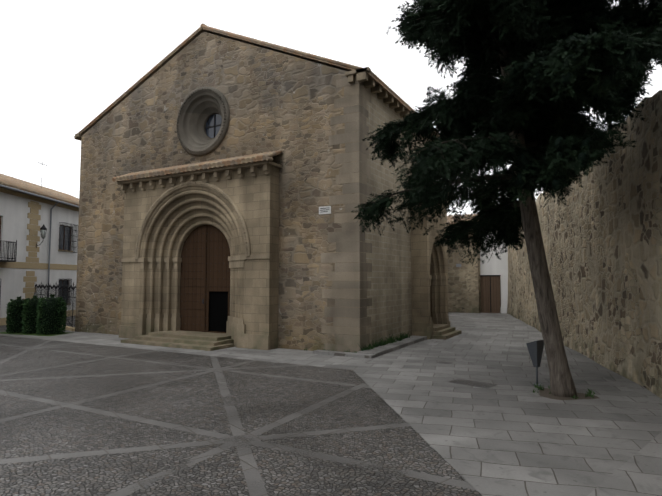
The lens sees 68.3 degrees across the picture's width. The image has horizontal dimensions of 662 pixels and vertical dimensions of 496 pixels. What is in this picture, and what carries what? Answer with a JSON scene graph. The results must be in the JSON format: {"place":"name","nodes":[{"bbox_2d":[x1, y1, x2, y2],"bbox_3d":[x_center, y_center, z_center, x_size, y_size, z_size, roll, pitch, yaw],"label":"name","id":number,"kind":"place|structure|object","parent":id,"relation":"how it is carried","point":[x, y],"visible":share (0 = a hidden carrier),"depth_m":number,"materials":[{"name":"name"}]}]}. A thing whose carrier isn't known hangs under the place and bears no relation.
{"place":"outdoors","nodes":[
{"label":"outdoors","id":0,"kind":"place"},
{"bbox_2d":[0,222,77,304],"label":"window grille","id":1,"kind":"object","parent":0,"point":[11,254],"depth_m":33.72,"materials":[{"name":"black metal"}]},
{"bbox_2d":[0,192,78,317],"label":"house wall","id":2,"kind":"structure","parent":0,"point":[14,212],"depth_m":30.09,"materials":[{"name":"white paint"}]},
{"bbox_2d":[0,216,70,284],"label":"house shutters","id":3,"kind":"object","parent":2,"relation":"attached to","point":[59,249],"visible":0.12,"depth_m":34.16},
{"bbox_2d":[0,188,78,325],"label":"house trim","id":4,"kind":"structure","parent":2,"relation":"attached to","point":[29,280],"depth_m":30.53,"materials":[{"name":"beige stone"}]},
{"bbox_2d":[0,173,78,207],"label":"house roof","id":5,"kind":"structure","parent":2,"relation":"on","point":[12,182],"depth_m":33.17,"materials":[{"name":"brown tile"}]},
{"bbox_2d":[0,184,78,297],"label":"drainpipe","id":6,"kind":"object","parent":2,"relation":"attached to","point":[25,192],"visible":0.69,"depth_m":32.09,"materials":[{"name":"grey metal"}]},
{"bbox_2d":[35,230,45,247],"bbox_3d":[-18.366,-0.577,30.925,0.623,1.150,0.294,0,-4,2],"label":"wall lantern","id":7,"kind":"object","parent":2,"relation":"attached to","point":[42,234],"depth_m":30.85,"materials":[{"name":"black metal"}]},
{"bbox_2d":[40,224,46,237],"bbox_3d":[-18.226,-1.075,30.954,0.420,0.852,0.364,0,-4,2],"label":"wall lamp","id":8,"kind":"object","parent":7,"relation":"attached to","point":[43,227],"visible":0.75,"depth_m":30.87,"materials":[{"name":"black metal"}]},
{"bbox_2d":[0,330,312,361],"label":"pavement","id":9,"kind":"structure","parent":0,"point":[277,355],"depth_m":18.25,"materials":[{"name":"grey stone"}]},
{"bbox_2d":[0,332,72,335],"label":"curb","id":10,"kind":"structure","parent":9,"relation":"on","point":[20,333],"depth_m":23.35,"materials":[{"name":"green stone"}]},
{"bbox_2d":[5,294,66,334],"bbox_3d":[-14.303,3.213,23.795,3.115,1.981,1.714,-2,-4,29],"label":"shrubs","id":11,"kind":"object","parent":10,"relation":"in","point":[50,319],"depth_m":23.42,"materials":[{"name":"green plant"}]},
{"bbox_2d":[62,325,74,330],"bbox_3d":[-15.802,4.319,27.658,8.334,0.160,0.240,-4,-5,46],"label":"fence base","id":12,"kind":"object","parent":9,"relation":"on","point":[69,328],"visible":0.08,"depth_m":24.99,"materials":[{"name":"beige stone"}]},
{"bbox_2d":[121,330,233,350],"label":"portal steps","id":13,"kind":"structure","parent":9,"relation":"on","point":[204,341],"depth_m":19.37,"materials":[{"name":"beige stone"}]},
{"bbox_2d":[121,165,278,349],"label":"portal block","id":14,"kind":"structure","parent":9,"relation":"on","point":[177,218],"depth_m":20.34,"materials":[{"name":"beige stone"}]},
{"bbox_2d":[135,181,250,259],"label":"arch molding","id":15,"kind":"structure","parent":14,"relation":"attached to","point":[214,188],"depth_m":20.16,"materials":[{"name":"beige stone"}]},
{"bbox_2d":[119,254,270,349],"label":"portal trim","id":16,"kind":"structure","parent":14,"relation":"attached to","point":[146,324],"depth_m":21.42,"materials":[{"name":"beige stone"}]},
{"bbox_2d":[117,161,281,192],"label":"corbelled cornice","id":17,"kind":"structure","parent":14,"relation":"attached to","point":[240,168],"depth_m":20.02,"materials":[{"name":"beige stone"}]},
{"bbox_2d":[112,150,281,181],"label":"portal tile roof","id":18,"kind":"structure","parent":17,"relation":"on","point":[237,160],"depth_m":19.84,"materials":[{"name":"beige tile"}]},
{"bbox_2d":[180,225,229,332],"bbox_3d":[-5.423,1.286,21.130,3.040,4.660,0.001,-2,-4,29],"label":"portal door","id":19,"kind":"structure","parent":14,"relation":"in","point":[195,294],"depth_m":21.27,"materials":[{"name":"brown wood"}]},
{"bbox_2d":[180,226,229,331],"bbox_3d":[-5.430,1.325,21.114,2.910,4.580,0.030,-2,-4,29],"label":"door trim","id":20,"kind":"structure","parent":19,"relation":"attached to","point":[204,285],"depth_m":21.09,"materials":[{"name":"brown wood"}]},
{"bbox_2d":[181,232,228,324],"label":"door studs","id":21,"kind":"object","parent":19,"relation":"attached to","point":[202,278],"visible":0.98,"depth_m":21.21,"materials":[{"name":"black metal"}]},
{"bbox_2d":[209,291,227,331],"bbox_3d":[-5.027,1.192,21.861,3.600,5.340,1.550,-2,-4,29],"label":"doorway opening","id":22,"kind":"object","parent":19,"relation":"in","point":[218,310],"depth_m":20.75,"materials":[{"name":"black"}]},
{"bbox_2d":[0,312,481,495],"bbox_3d":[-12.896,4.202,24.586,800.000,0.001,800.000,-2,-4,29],"label":"plaza ground","id":23,"kind":"structure","parent":0,"point":[80,419],"depth_m":8.49,"materials":[{"name":"grey stone"}]},
{"bbox_2d":[34,281,75,327],"bbox_3d":[-15.801,3.077,27.737,8.393,2.350,0.057,-4,-5,46],"label":"fence","id":24,"kind":"object","parent":23,"relation":"on","point":[64,287],"visible":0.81,"depth_m":26.37,"materials":[{"name":"grey metal"}]},
{"bbox_2d":[0,0,661,215],"label":"sky","id":25,"kind":"structure","parent":0,"point":[63,63],"materials":[{"name":"white"}]},
{"bbox_2d":[277,312,661,495],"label":"street pavement","id":26,"kind":"structure","parent":0,"point":[511,433],"depth_m":9.55,"materials":[{"name":"grey stone"}]},
{"bbox_2d":[75,31,359,350],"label":"church facade","id":27,"kind":"structure","parent":26,"relation":"on","point":[276,101],"depth_m":20.11,"materials":[{"name":"beige stone"}]},
{"bbox_2d":[176,86,229,155],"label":"round window","id":28,"kind":"structure","parent":27,"relation":"attached to","point":[199,109],"depth_m":21.58,"materials":[{"name":"grey stone"}]},
{"bbox_2d":[177,88,225,152],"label":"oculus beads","id":29,"kind":"object","parent":28,"relation":"attached to","point":[224,109],"visible":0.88,"depth_m":20.97},
{"bbox_2d":[205,114,220,137],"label":"window bars","id":30,"kind":"object","parent":28,"relation":"attached to","point":[213,126],"visible":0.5,"depth_m":21.78,"materials":[{"name":"black metal"}]},
{"bbox_2d":[74,23,439,140],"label":"roof","id":31,"kind":"structure","parent":27,"relation":"on","point":[243,39],"depth_m":20.57,"materials":[{"name":"brown tile"}]},
{"bbox_2d":[319,206,330,213],"bbox_3d":[-0.226,-1.391,17.982,0.500,0.280,0.020,-2,-4,29],"label":"plaque","id":32,"kind":"object","parent":27,"relation":"attached to","point":[329,210],"visible":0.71,"depth_m":17.96,"materials":[{"name":"grey"}]},
{"bbox_2d":[321,76,371,352],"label":"corner quoins","id":33,"kind":"object","parent":27,"relation":"attached to","point":[352,284],"visible":0.92,"depth_m":17.55,"materials":[{"name":"beige stone"}]},
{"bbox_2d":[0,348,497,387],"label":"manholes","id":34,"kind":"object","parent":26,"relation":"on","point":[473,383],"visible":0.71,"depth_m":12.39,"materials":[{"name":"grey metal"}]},
{"bbox_2d":[304,330,409,352],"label":"weeds","id":35,"kind":"object","parent":26,"relation":"on","point":[376,345],"visible":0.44,"depth_m":18.27,"materials":[{"name":"green plant"}]},
{"bbox_2d":[313,335,426,358],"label":"stone curb","id":36,"kind":"structure","parent":26,"relation":"on","point":[379,350],"depth_m":17.20,"materials":[{"name":"grey stone"}]},
{"bbox_2d":[359,85,428,346],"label":"church side wall","id":37,"kind":"structure","parent":26,"relation":"on","point":[389,310],"depth_m":19.52,"materials":[{"name":"beige stone"}]},
{"bbox_2d":[75,67,437,140],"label":"roof cornice","id":38,"kind":"structure","parent":37,"relation":"attached to","point":[361,74],"depth_m":18.44,"materials":[{"name":"brown stone"}]},
{"bbox_2d":[411,205,447,335],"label":"portal block","id":39,"kind":"structure","parent":26,"relation":"on","point":[425,252],"depth_m":21.85,"materials":[{"name":"beige stone"}]},
{"bbox_2d":[430,264,431,316],"bbox_3d":[4.524,1.749,23.240,0.001,3.824,1.740,-2,-4,29],"label":"portal door","id":40,"kind":"structure","parent":39,"relation":"in","point":[430,295],"depth_m":23.87,"materials":[{"name":"brown wood"}]},
{"bbox_2d":[426,275,449,338],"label":"side portal moldings","id":41,"kind":"structure","parent":39,"relation":"attached to","point":[440,318],"depth_m":23.86,"materials":[{"name":"beige stone"}]},
{"bbox_2d":[431,324,461,339],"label":"portal steps","id":42,"kind":"structure","parent":26,"relation":"on","point":[443,331],"depth_m":22.19,"materials":[{"name":"beige stone"}]},
{"bbox_2d":[447,235,507,312],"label":"wall","id":43,"kind":"structure","parent":26,"relation":"on","point":[464,288],"depth_m":38.36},
{"bbox_2d":[447,214,475,229],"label":"roofs","id":44,"kind":"structure","parent":43,"relation":"on","point":[452,220],"depth_m":42.46,"materials":[{"name":"tile"}]},
{"bbox_2d":[367,334,594,398],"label":"weeds","id":45,"kind":"object","parent":26,"relation":"on","point":[589,394],"visible":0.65,"depth_m":17.45,"materials":[{"name":"green plant"}]},
{"bbox_2d":[480,276,500,312],"bbox_3d":[12.478,3.645,38.175,1.480,2.850,0.098,-2,-4,29],"label":"wooden door","id":46,"kind":"structure","parent":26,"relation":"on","point":[495,294],"depth_m":38.13,"materials":[{"name":"brown wood"}]},
{"bbox_2d":[480,275,500,311],"bbox_3d":[12.458,3.591,38.110,1.550,2.950,0.040,-2,-4,29],"label":"door frame","id":47,"kind":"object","parent":46,"relation":"attached to","point":[490,288],"depth_m":38.09,"materials":[{"name":"brown wood"}]},
{"bbox_2d":[526,340,543,385],"bbox_3d":[5.113,2.846,12.173,0.360,1.120,0.290,3,-4,-35],"label":"litter bin","id":48,"kind":"object","parent":26,"relation":"on","point":[535,349],"visible":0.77,"depth_m":12.11,"materials":[{"name":"grey metal"}]},
{"bbox_2d":[539,388,598,399],"bbox_3d":[5.356,3.325,11.019,1.262,0.001,1.124,-2,-4,29],"label":"tree pit","id":49,"kind":"object","parent":26,"relation":"on","point":[546,392],"visible":0.67,"depth_m":10.91,"materials":[{"name":"brown soil"}]},
{"bbox_2d":[371,4,647,396],"bbox_3d":[4.898,-4.356,11.858,8.571,15.564,10.577,-2,-4,29],"label":"tree","id":50,"kind":"object","parent":49,"relation":"on","point":[562,384],"depth_m":11.09,"materials":[{"name":"plant"}]},
{"bbox_2d":[351,0,661,264],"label":"tree leaves","id":51,"kind":"object","parent":50,"relation":"attached to","point":[439,39],"visible":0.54,"depth_m":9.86,"materials":[{"name":"green plant"}]},
{"bbox_2d":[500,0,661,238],"bbox_3d":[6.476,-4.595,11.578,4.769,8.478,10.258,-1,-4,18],"label":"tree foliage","id":52,"kind":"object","parent":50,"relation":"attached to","point":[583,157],"visible":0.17,"depth_m":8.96,"materials":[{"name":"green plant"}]},
{"bbox_2d":[507,90,661,398],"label":"wall","id":53,"kind":"structure","parent":26,"relation":"on","point":[601,231],"depth_m":14.11,"materials":[{"name":"beige stone"}]}
]}

